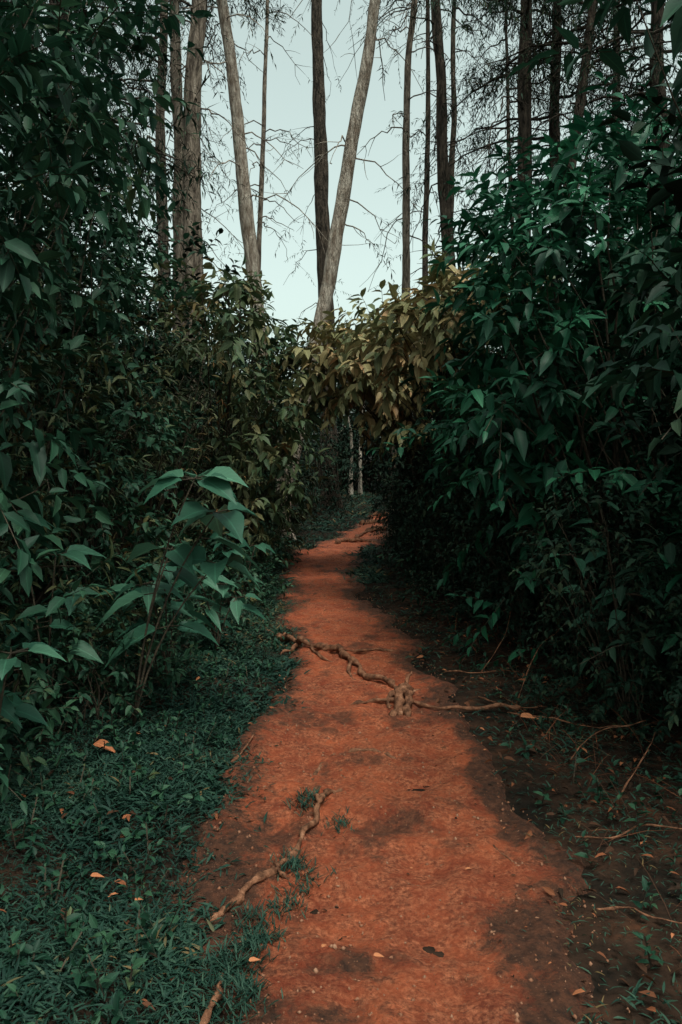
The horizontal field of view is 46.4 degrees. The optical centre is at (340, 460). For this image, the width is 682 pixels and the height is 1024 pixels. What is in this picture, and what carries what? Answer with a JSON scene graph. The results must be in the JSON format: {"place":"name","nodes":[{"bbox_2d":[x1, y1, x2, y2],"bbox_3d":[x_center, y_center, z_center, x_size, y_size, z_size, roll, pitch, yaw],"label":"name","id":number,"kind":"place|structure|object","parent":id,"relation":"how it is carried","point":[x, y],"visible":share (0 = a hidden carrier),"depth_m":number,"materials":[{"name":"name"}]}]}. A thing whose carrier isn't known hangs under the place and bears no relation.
{"place":"outdoors","nodes":[
{"label":"outdoors","id":0,"kind":"place"},
{"bbox_2d":[0,487,681,1023],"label":"grass","id":1,"kind":"structure","parent":0,"point":[154,751],"depth_m":3.36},
{"bbox_2d":[0,460,681,1023],"bbox_3d":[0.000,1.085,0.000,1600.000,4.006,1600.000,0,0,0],"label":"ground","id":2,"kind":"structure","parent":0,"point":[610,974],"depth_m":3.54,"materials":[{"name":"soil"}]},
{"bbox_2d":[0,642,65,726],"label":"broadleaf plant","id":3,"kind":"object","parent":2,"relation":"on","point":[9,711],"visible":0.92,"depth_m":3.45,"materials":[{"name":"green plant"}]},
{"bbox_2d":[0,677,78,788],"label":"shrub","id":4,"kind":"object","parent":2,"relation":"on","point":[45,703],"visible":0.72,"depth_m":3.88,"materials":[{"name":"teal plant"}]},
{"bbox_2d":[0,577,108,750],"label":"shrub","id":5,"kind":"object","parent":2,"relation":"on","point":[55,637],"visible":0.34,"depth_m":4.61,"materials":[{"name":"teal plant"}]},
{"bbox_2d":[0,513,119,721],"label":"broadleaf plant","id":6,"kind":"object","parent":2,"relation":"on","point":[76,552],"visible":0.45,"depth_m":4.69,"materials":[{"name":"green plant"}]},
{"bbox_2d":[0,42,122,639],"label":"teal shrub","id":7,"kind":"object","parent":2,"relation":"on","point":[28,109],"visible":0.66,"depth_m":4.29,"materials":[{"name":"green plant"}]},
{"bbox_2d":[0,550,137,698],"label":"shrub","id":8,"kind":"object","parent":2,"relation":"on","point":[18,587],"visible":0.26,"depth_m":5.20,"materials":[{"name":"teal plant"}]},
{"bbox_2d":[0,241,168,698],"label":"olive shrub","id":9,"kind":"object","parent":2,"relation":"on","point":[40,414],"visible":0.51,"depth_m":5.24,"materials":[{"name":"green plant"}]},
{"bbox_2d":[4,2,182,283],"bbox_3d":[-5.998,-6.256,15.950,5.894,15.532,4.998,0,0,-17],"label":"pine tree","id":10,"kind":"object","parent":2,"relation":"on","point":[143,66],"visible":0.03,"depth_m":16.47,"materials":[{"name":"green plant"}]},
{"bbox_2d":[1,599,189,752],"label":"shrub","id":11,"kind":"object","parent":2,"relation":"on","point":[113,700],"visible":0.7,"depth_m":4.61,"materials":[{"name":"teal plant"}]},
{"bbox_2d":[3,0,187,492],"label":"pine tree","id":12,"kind":"object","parent":2,"relation":"on","point":[131,69],"visible":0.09,"depth_m":13.79,"materials":[{"name":"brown plant"}]},
{"bbox_2d":[0,29,191,620],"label":"dark shrub","id":13,"kind":"object","parent":2,"relation":"on","point":[65,330],"visible":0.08,"depth_m":7.90,"materials":[{"name":"green plant"}]},
{"bbox_2d":[27,572,179,669],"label":"shrub","id":14,"kind":"object","parent":2,"relation":"on","point":[101,597],"visible":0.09,"depth_m":6.00,"materials":[{"name":"teal plant"}]},
{"bbox_2d":[0,96,209,654],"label":"teal shrub","id":15,"kind":"object","parent":2,"relation":"on","point":[115,289],"visible":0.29,"depth_m":6.44,"materials":[{"name":"green plant"}]},
{"bbox_2d":[0,0,214,814],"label":"teal shrub","id":16,"kind":"object","parent":2,"relation":"on","point":[37,73],"visible":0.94,"depth_m":3.99,"materials":[{"name":"green plant"}]},
{"bbox_2d":[0,101,217,588],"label":"teal shrub","id":17,"kind":"object","parent":2,"relation":"on","point":[75,234],"visible":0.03,"depth_m":9.35,"materials":[{"name":"green plant"}]},
{"bbox_2d":[0,0,220,547],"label":"pine tree","id":18,"kind":"object","parent":2,"relation":"on","point":[184,173],"visible":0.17,"depth_m":11.41,"materials":[{"name":"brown plant"}]},
{"bbox_2d":[9,241,218,530],"bbox_3d":[-3.898,-0.838,14.270,4.206,6.072,5.794,0,0,-12],"label":"dark shrub","id":19,"kind":"object","parent":2,"relation":"on","point":[108,243],"visible":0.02,"depth_m":13.64,"materials":[{"name":"green plant"}]},
{"bbox_2d":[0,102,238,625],"bbox_3d":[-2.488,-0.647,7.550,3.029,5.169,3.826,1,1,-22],"label":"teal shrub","id":20,"kind":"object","parent":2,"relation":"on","point":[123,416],"visible":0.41,"depth_m":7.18,"materials":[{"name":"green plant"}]},
{"bbox_2d":[0,0,245,494],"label":"pine tree","id":21,"kind":"object","parent":2,"relation":"on","point":[188,116],"visible":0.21,"depth_m":9.17,"materials":[{"name":"green plant"}]},
{"bbox_2d":[68,558,177,652],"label":"shrub","id":22,"kind":"object","parent":2,"relation":"on","point":[101,613],"visible":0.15,"depth_m":6.70,"materials":[{"name":"teal plant"}]},
{"bbox_2d":[5,192,264,553],"bbox_3d":[-3.599,-0.836,11.659,4.754,6.019,4.536,0,0,6],"label":"dark shrub","id":23,"kind":"object","parent":2,"relation":"on","point":[202,249],"visible":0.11,"depth_m":11.31,"materials":[{"name":"green plant"}]},
{"bbox_2d":[5,0,269,513],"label":"pine tree","id":24,"kind":"object","parent":2,"relation":"on","point":[164,237],"visible":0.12,"depth_m":17.81,"materials":[{"name":"brown plant"}]},
{"bbox_2d":[1,253,274,598],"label":"olive shrub","id":25,"kind":"object","parent":2,"relation":"on","point":[129,435],"visible":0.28,"depth_m":8.61,"materials":[{"name":"green plant"}]},
{"bbox_2d":[68,586,214,699],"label":"shrub","id":26,"kind":"object","parent":2,"relation":"on","point":[172,673],"visible":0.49,"depth_m":5.31,"materials":[{"name":"teal plant"}]},
{"bbox_2d":[2,275,292,581],"bbox_3d":[-2.453,-0.148,10.059,3.875,4.456,2.621,0,0,-11],"label":"olive shrub","id":27,"kind":"object","parent":2,"relation":"on","point":[197,435],"visible":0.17,"depth_m":9.89,"materials":[{"name":"green plant"}]},
{"bbox_2d":[94,561,223,692],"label":"broadleaf plant","id":28,"kind":"object","parent":2,"relation":"on","point":[164,587],"visible":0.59,"depth_m":5.32,"materials":[{"name":"green plant"}]},
{"bbox_2d":[95,524,224,621],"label":"shrub","id":29,"kind":"object","parent":2,"relation":"on","point":[159,553],"visible":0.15,"depth_m":7.36,"materials":[{"name":"teal plant"}]},
{"bbox_2d":[115,568,229,667],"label":"shrub","id":30,"kind":"object","parent":2,"relation":"on","point":[189,641],"visible":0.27,"depth_m":6.20,"materials":[{"name":"teal plant"}]},
{"bbox_2d":[93,466,261,726],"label":"broadleaf plant","id":31,"kind":"object","parent":2,"relation":"on","point":[185,556],"visible":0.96,"depth_m":4.61,"materials":[{"name":"green plant"}]},
{"bbox_2d":[74,0,291,517],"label":"pine tree","id":32,"kind":"object","parent":2,"relation":"on","point":[177,247],"visible":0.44,"depth_m":15.46,"materials":[{"name":"brown plant"}]},
{"bbox_2d":[129,0,273,539],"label":"pine tree","id":33,"kind":"object","parent":2,"relation":"on","point":[193,67],"visible":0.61,"depth_m":13.94,"materials":[{"name":"brown plant"}]},
{"bbox_2d":[115,280,294,563],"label":"teal shrub","id":34,"kind":"object","parent":2,"relation":"on","point":[225,398],"visible":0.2,"depth_m":10.92,"materials":[{"name":"green plant"}]},
{"bbox_2d":[148,537,262,609],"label":"shrub","id":35,"kind":"object","parent":2,"relation":"on","point":[210,555],"visible":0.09,"depth_m":8.28,"materials":[{"name":"teal plant"}]},
{"bbox_2d":[135,521,281,601],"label":"shrub","id":36,"kind":"object","parent":2,"relation":"on","point":[214,542],"visible":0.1,"depth_m":8.95,"materials":[{"name":"teal plant"}]},
{"bbox_2d":[111,361,322,563],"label":"olive shrub","id":37,"kind":"object","parent":2,"relation":"on","point":[306,451],"visible":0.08,"depth_m":12.35,"materials":[{"name":"green plant"}]},
{"bbox_2d":[168,574,267,650],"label":"broadleaf plant","id":38,"kind":"object","parent":2,"relation":"on","point":[237,604],"visible":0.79,"depth_m":6.31,"materials":[{"name":"green plant"}]},
{"bbox_2d":[170,563,265,638],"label":"shrub","id":39,"kind":"object","parent":2,"relation":"on","point":[232,588],"visible":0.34,"depth_m":7.17,"materials":[{"name":"teal plant"}]},
{"bbox_2d":[170,546,293,612],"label":"shrub","id":40,"kind":"object","parent":2,"relation":"on","point":[252,569],"visible":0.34,"depth_m":8.28,"materials":[{"name":"teal plant"}]},
{"bbox_2d":[207,531,275,597],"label":"broadleaf plant","id":41,"kind":"object","parent":2,"relation":"on","point":[264,547],"visible":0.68,"depth_m":8.17,"materials":[{"name":"green plant"}]},
{"bbox_2d":[196,504,291,575],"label":"shrub","id":42,"kind":"object","parent":2,"relation":"on","point":[276,549],"visible":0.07,"depth_m":10.56,"materials":[{"name":"teal plant"}]},
{"bbox_2d":[207,507,293,570],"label":"shrub","id":43,"kind":"object","parent":2,"relation":"on","point":[281,553],"visible":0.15,"depth_m":10.98,"materials":[{"name":"teal plant"}]},
{"bbox_2d":[135,253,366,559],"bbox_3d":[-0.951,-0.421,10.867,2.732,4.357,6.054,0,0,0],"label":"bronze shrub","id":44,"kind":"object","parent":2,"relation":"on","point":[239,293],"visible":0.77,"depth_m":9.69,"materials":[{"name":"green plant"}]},
{"bbox_2d":[128,0,392,539],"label":"pine tree","id":45,"kind":"object","parent":2,"relation":"on","point":[248,233],"visible":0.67,"depth_m":15.89,"materials":[{"name":"brown plant"}]},
{"bbox_2d":[200,349,322,543],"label":"dark shrub","id":46,"kind":"object","parent":2,"relation":"on","point":[309,482],"visible":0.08,"depth_m":13.42,"materials":[{"name":"green plant"}]},
{"bbox_2d":[202,0,328,444],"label":"pine tree","id":47,"kind":"object","parent":2,"relation":"on","point":[261,181],"visible":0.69,"depth_m":20.06,"materials":[{"name":"brown plant"}]},
{"bbox_2d":[239,552,301,597],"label":"shrub","id":48,"kind":"object","parent":2,"relation":"on","point":[267,572],"visible":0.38,"depth_m":9.13,"materials":[{"name":"teal plant"}]},
{"bbox_2d":[266,0,353,508],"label":"pine tree","id":49,"kind":"object","parent":2,"relation":"on","point":[321,183],"visible":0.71,"depth_m":24.88,"materials":[{"name":"brown plant"}]},
{"bbox_2d":[260,409,360,515],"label":"dark shrub","id":50,"kind":"object","parent":2,"relation":"on","point":[342,448],"visible":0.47,"depth_m":22.48,"materials":[{"name":"green plant"}]},
{"bbox_2d":[303,407,366,510],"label":"dark shrub","id":51,"kind":"object","parent":2,"relation":"on","point":[341,477],"visible":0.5,"depth_m":24.19,"materials":[{"name":"green plant"}]},
{"bbox_2d":[285,347,390,490],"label":"dark shrub","id":52,"kind":"object","parent":2,"relation":"on","point":[353,417],"visible":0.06,"depth_m":32.80,"materials":[{"name":"green plant"}]},
{"bbox_2d":[242,0,436,541],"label":"pine tree","id":53,"kind":"object","parent":2,"relation":"on","point":[334,246],"visible":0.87,"depth_m":14.99,"materials":[{"name":"brown plant"}]},
{"bbox_2d":[0,565,681,1023],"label":"ground cover plants","id":54,"kind":"object","parent":2,"relation":"on","point":[104,981],"visible":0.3,"depth_m":3.52,"materials":[{"name":"teal plant"}]},
{"bbox_2d":[335,379,388,489],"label":"dark shrub","id":55,"kind":"object","parent":2,"relation":"on","point":[367,487],"visible":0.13,"depth_m":33.70,"materials":[{"name":"green plant"}]},
{"bbox_2d":[282,279,490,561],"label":"bronze shrub","id":56,"kind":"object","parent":2,"relation":"on","point":[336,359],"visible":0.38,"depth_m":10.75,"materials":[{"name":"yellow plant"}]},
{"bbox_2d":[363,460,420,555],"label":"dark shrub","id":57,"kind":"object","parent":2,"relation":"on","point":[379,506],"visible":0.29,"depth_m":12.87,"materials":[{"name":"green plant"}]},
{"bbox_2d":[375,449,444,569],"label":"dark shrub","id":58,"kind":"object","parent":2,"relation":"on","point":[392,489],"visible":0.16,"depth_m":11.16,"materials":[{"name":"green plant"}]},
{"bbox_2d":[366,456,459,581],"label":"dark shrub","id":59,"kind":"object","parent":2,"relation":"on","point":[412,510],"visible":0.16,"depth_m":10.59,"materials":[{"name":"green plant"}]},
{"bbox_2d":[336,0,491,533],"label":"pine tree","id":60,"kind":"object","parent":2,"relation":"on","point":[405,114],"visible":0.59,"depth_m":16.96,"materials":[{"name":"brown plant"}]},
{"bbox_2d":[348,0,491,311],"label":"pine tree","id":61,"kind":"object","parent":2,"relation":"on","point":[443,173],"visible":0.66,"depth_m":14.83,"materials":[{"name":"brown plant"}]},
{"bbox_2d":[363,441,477,581],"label":"dark shrub","id":62,"kind":"object","parent":2,"relation":"on","point":[405,521],"visible":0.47,"depth_m":10.22,"materials":[{"name":"green plant"}]},
{"bbox_2d":[348,349,494,553],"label":"dark shrub","id":63,"kind":"object","parent":2,"relation":"on","point":[371,468],"visible":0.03,"depth_m":12.42,"materials":[{"name":"green plant"}]},
{"bbox_2d":[352,0,500,458],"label":"pine tree","id":64,"kind":"object","parent":2,"relation":"on","point":[424,268],"visible":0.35,"depth_m":23.92,"materials":[{"name":"brown plant"}]},
{"bbox_2d":[339,351,514,568],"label":"dark shrub","id":65,"kind":"object","parent":2,"relation":"on","point":[403,470],"visible":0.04,"depth_m":10.96,"materials":[{"name":"green plant"}]},
{"bbox_2d":[326,237,560,598],"bbox_3d":[0.976,-0.274,8.543,2.648,3.958,1.911,0,0,36],"label":"bronze shrub","id":66,"kind":"object","parent":2,"relation":"on","point":[404,315],"visible":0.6,"depth_m":8.31,"materials":[{"name":"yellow plant"}]},
{"bbox_2d":[400,0,513,457],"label":"pine tree","id":67,"kind":"object","parent":2,"relation":"on","point":[453,127],"visible":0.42,"depth_m":21.96,"materials":[{"name":"brown plant"}]},
{"bbox_2d":[399,441,527,605],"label":"dark shrub","id":68,"kind":"object","parent":2,"relation":"on","point":[439,518],"visible":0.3,"depth_m":8.51,"materials":[{"name":"green plant"}]},
{"bbox_2d":[392,449,562,631],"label":"dark shrub","id":69,"kind":"object","parent":2,"relation":"on","point":[461,606],"visible":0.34,"depth_m":7.51,"materials":[{"name":"green plant"}]},
{"bbox_2d":[374,282,606,582],"bbox_3d":[2.088,-0.155,9.718,3.443,3.876,2.726,-2,2,7],"label":"teal shrub","id":70,"kind":"object","parent":2,"relation":"on","point":[399,542],"visible":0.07,"depth_m":9.66,"materials":[{"name":"green plant"}]},
{"bbox_2d":[441,486,557,638],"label":"dark shrub","id":71,"kind":"object","parent":2,"relation":"on","point":[495,590],"visible":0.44,"depth_m":6.90,"materials":[{"name":"green plant"}]},
{"bbox_2d":[432,0,603,293],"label":"pine tree","id":72,"kind":"object","parent":2,"relation":"on","point":[506,102],"visible":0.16,"depth_m":25.08,"materials":[{"name":"brown plant"}]},
{"bbox_2d":[366,199,681,621],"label":"green shrub","id":73,"kind":"object","parent":2,"relation":"on","point":[588,248],"visible":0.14,"depth_m":6.92,"materials":[{"name":"green plant"}]},
{"bbox_2d":[439,452,608,658],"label":"dark shrub","id":74,"kind":"object","parent":2,"relation":"on","point":[521,603],"visible":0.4,"depth_m":6.37,"materials":[{"name":"green plant"}]},
{"bbox_2d":[385,0,670,434],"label":"pine tree","id":75,"kind":"object","parent":2,"relation":"on","point":[525,121],"visible":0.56,"depth_m":13.84,"materials":[{"name":"green plant"}]},
{"bbox_2d":[393,0,680,280],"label":"pine tree","id":76,"kind":"object","parent":2,"relation":"on","point":[551,132],"visible":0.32,"depth_m":15.14,"materials":[{"name":"brown plant"}]},
{"bbox_2d":[395,71,681,653],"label":"green shrub","id":77,"kind":"object","parent":2,"relation":"on","point":[493,413],"visible":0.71,"depth_m":5.97,"materials":[{"name":"green plant"}]},
{"bbox_2d":[415,167,674,535],"bbox_3d":[3.210,-0.764,10.280,3.926,5.636,5.508,0,0,26],"label":"dark shrub","id":78,"kind":"object","parent":2,"relation":"on","point":[503,191],"visible":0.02,"depth_m":9.65,"materials":[{"name":"green plant"}]},
{"bbox_2d":[422,281,677,599],"bbox_3d":[2.524,-0.165,8.706,3.742,4.178,3.048,-2,-5,43],"label":"green shrub","id":79,"kind":"object","parent":2,"relation":"on","point":[530,448],"visible":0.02,"depth_m":8.20,"materials":[{"name":"green plant"}]},
{"bbox_2d":[421,0,681,300],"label":"pine tree","id":80,"kind":"object","parent":2,"relation":"on","point":[591,12],"visible":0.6,"depth_m":13.11,"materials":[{"name":"green plant"}]},
{"bbox_2d":[424,103,681,704],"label":"green shrub","id":81,"kind":"object","parent":2,"relation":"on","point":[587,187],"visible":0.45,"depth_m":5.63,"materials":[{"name":"green plant"}]},
{"bbox_2d":[475,420,640,659],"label":"broadleaf plant","id":82,"kind":"object","parent":2,"relation":"on","point":[584,509],"visible":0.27,"depth_m":5.92,"materials":[{"name":"green plant"}]},
{"bbox_2d":[445,603,681,956],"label":"dry grass","id":83,"kind":"structure","parent":2,"relation":"on","point":[590,756],"depth_m":4.12,"materials":[{"name":"brown plant"}]},
{"bbox_2d":[491,458,679,679],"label":"dark shrub","id":84,"kind":"object","parent":2,"relation":"on","point":[550,626],"visible":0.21,"depth_m":5.71,"materials":[{"name":"green plant"}]},
{"bbox_2d":[498,0,681,177],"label":"pine tree","id":85,"kind":"object","parent":2,"relation":"on","point":[660,29],"visible":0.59,"depth_m":10.95,"materials":[{"name":"green plant"}]},
{"bbox_2d":[499,108,681,528],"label":"green shrub","id":86,"kind":"object","parent":2,"relation":"on","point":[574,135],"visible":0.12,"depth_m":6.51,"materials":[{"name":"green plant"}]},
{"bbox_2d":[505,468,681,744],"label":"dark shrub","id":87,"kind":"object","parent":2,"relation":"on","point":[622,636],"visible":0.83,"depth_m":4.67,"materials":[{"name":"green plant"}]},
{"bbox_2d":[507,0,681,411],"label":"green shrub","id":88,"kind":"object","parent":2,"relation":"on","point":[647,275],"visible":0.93,"depth_m":3.58,"materials":[{"name":"teal plant"}]},
{"bbox_2d":[507,0,681,419],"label":"pine tree","id":89,"kind":"object","parent":2,"relation":"on","point":[655,19],"visible":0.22,"depth_m":13.52,"materials":[{"name":"green plant"}]},
{"bbox_2d":[509,464,681,729],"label":"dark shrub","id":90,"kind":"object","parent":2,"relation":"on","point":[601,562],"visible":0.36,"depth_m":5.22,"materials":[{"name":"green plant"}]},
{"bbox_2d":[542,0,650,251],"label":"pine tree","id":91,"kind":"object","parent":2,"relation":"on","point":[615,28],"visible":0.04,"depth_m":21.88,"materials":[{"name":"green plant"}]},
{"bbox_2d":[539,500,666,710],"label":"broadleaf plant","id":92,"kind":"object","parent":2,"relation":"on","point":[580,562],"visible":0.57,"depth_m":4.90,"materials":[{"name":"green plant"}]},
{"bbox_2d":[537,100,681,725],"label":"dark shrub","id":93,"kind":"object","parent":2,"relation":"on","point":[672,447],"visible":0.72,"depth_m":4.60,"materials":[{"name":"green plant"}]},
{"bbox_2d":[543,115,681,590],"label":"green shrub","id":94,"kind":"object","parent":2,"relation":"on","point":[628,235],"visible":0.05,"depth_m":7.36,"materials":[{"name":"green plant"}]},
{"bbox_2d":[562,0,680,465],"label":"pine tree","id":95,"kind":"object","parent":2,"relation":"on","point":[643,66],"visible":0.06,"depth_m":17.58,"materials":[{"name":"green plant"}]},
{"bbox_2d":[597,12,681,570],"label":"dark shrub","id":96,"kind":"object","parent":2,"relation":"on","point":[630,150],"visible":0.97,"depth_m":3.15,"materials":[{"name":"green plant"}]},
{"bbox_2d":[605,541,681,755],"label":"dark shrub","id":97,"kind":"object","parent":2,"relation":"on","point":[676,696],"visible":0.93,"depth_m":4.21,"materials":[{"name":"green plant"}]},
{"bbox_2d":[653,508,681,701],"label":"green shrub","id":98,"kind":"object","parent":2,"relation":"on","point":[669,586],"visible":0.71,"depth_m":4.43,"materials":[{"name":"green plant"}]},
{"bbox_2d":[0,0,681,459],"label":"sky","id":99,"kind":"structure","parent":0,"point":[289,106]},
{"bbox_2d":[167,510,600,1023],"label":"dirt path","id":100,"kind":"structure","parent":0,"point":[366,877],"depth_m":3.17,"materials":[{"name":"red soil"}]},
{"bbox_2d":[208,762,342,920],"bbox_3d":[-0.187,1.568,3.404,0.216,0.094,1.595,0,0,13],"label":"tree root","id":101,"kind":"object","parent":100,"relation":"on","point":[258,877],"visible":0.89,"depth_m":3.08,"materials":[{"name":"brown wood"}]},
{"bbox_2d":[0,549,681,1023],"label":"fallen leaves","id":102,"kind":"object","parent":100,"relation":"on","point":[546,889],"depth_m":3.72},
{"bbox_2d":[266,629,420,691],"bbox_3d":[0.068,1.531,6.419,0.846,0.153,2.104,0,0,-40],"label":"tree root","id":103,"kind":"object","parent":100,"relation":"on","point":[342,652],"visible":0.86,"depth_m":6.40,"materials":[{"name":"brown wood"}]},
{"bbox_2d":[334,511,388,543],"bbox_3d":[1.027,1.550,18.807,1.356,0.280,7.842,0,0,7],"label":"tree root","id":104,"kind":"object","parent":100,"relation":"on","point":[356,538],"visible":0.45,"depth_m":16.70,"materials":[{"name":"brown wood"}]},
{"bbox_2d":[186,577,629,1023],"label":"pebbles","id":105,"kind":"object","parent":100,"relation":"on","point":[334,946],"visible":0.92,"depth_m":3.05,"materials":[{"name":"stone"}]},
{"bbox_2d":[348,671,520,758],"bbox_3d":[0.351,1.538,4.848,1.228,0.154,0.922,0,0,-42],"label":"tree root","id":106,"kind":"object","parent":100,"relation":"on","point":[399,694],"visible":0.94,"depth_m":5.04,"materials":[{"name":"brown wood"}]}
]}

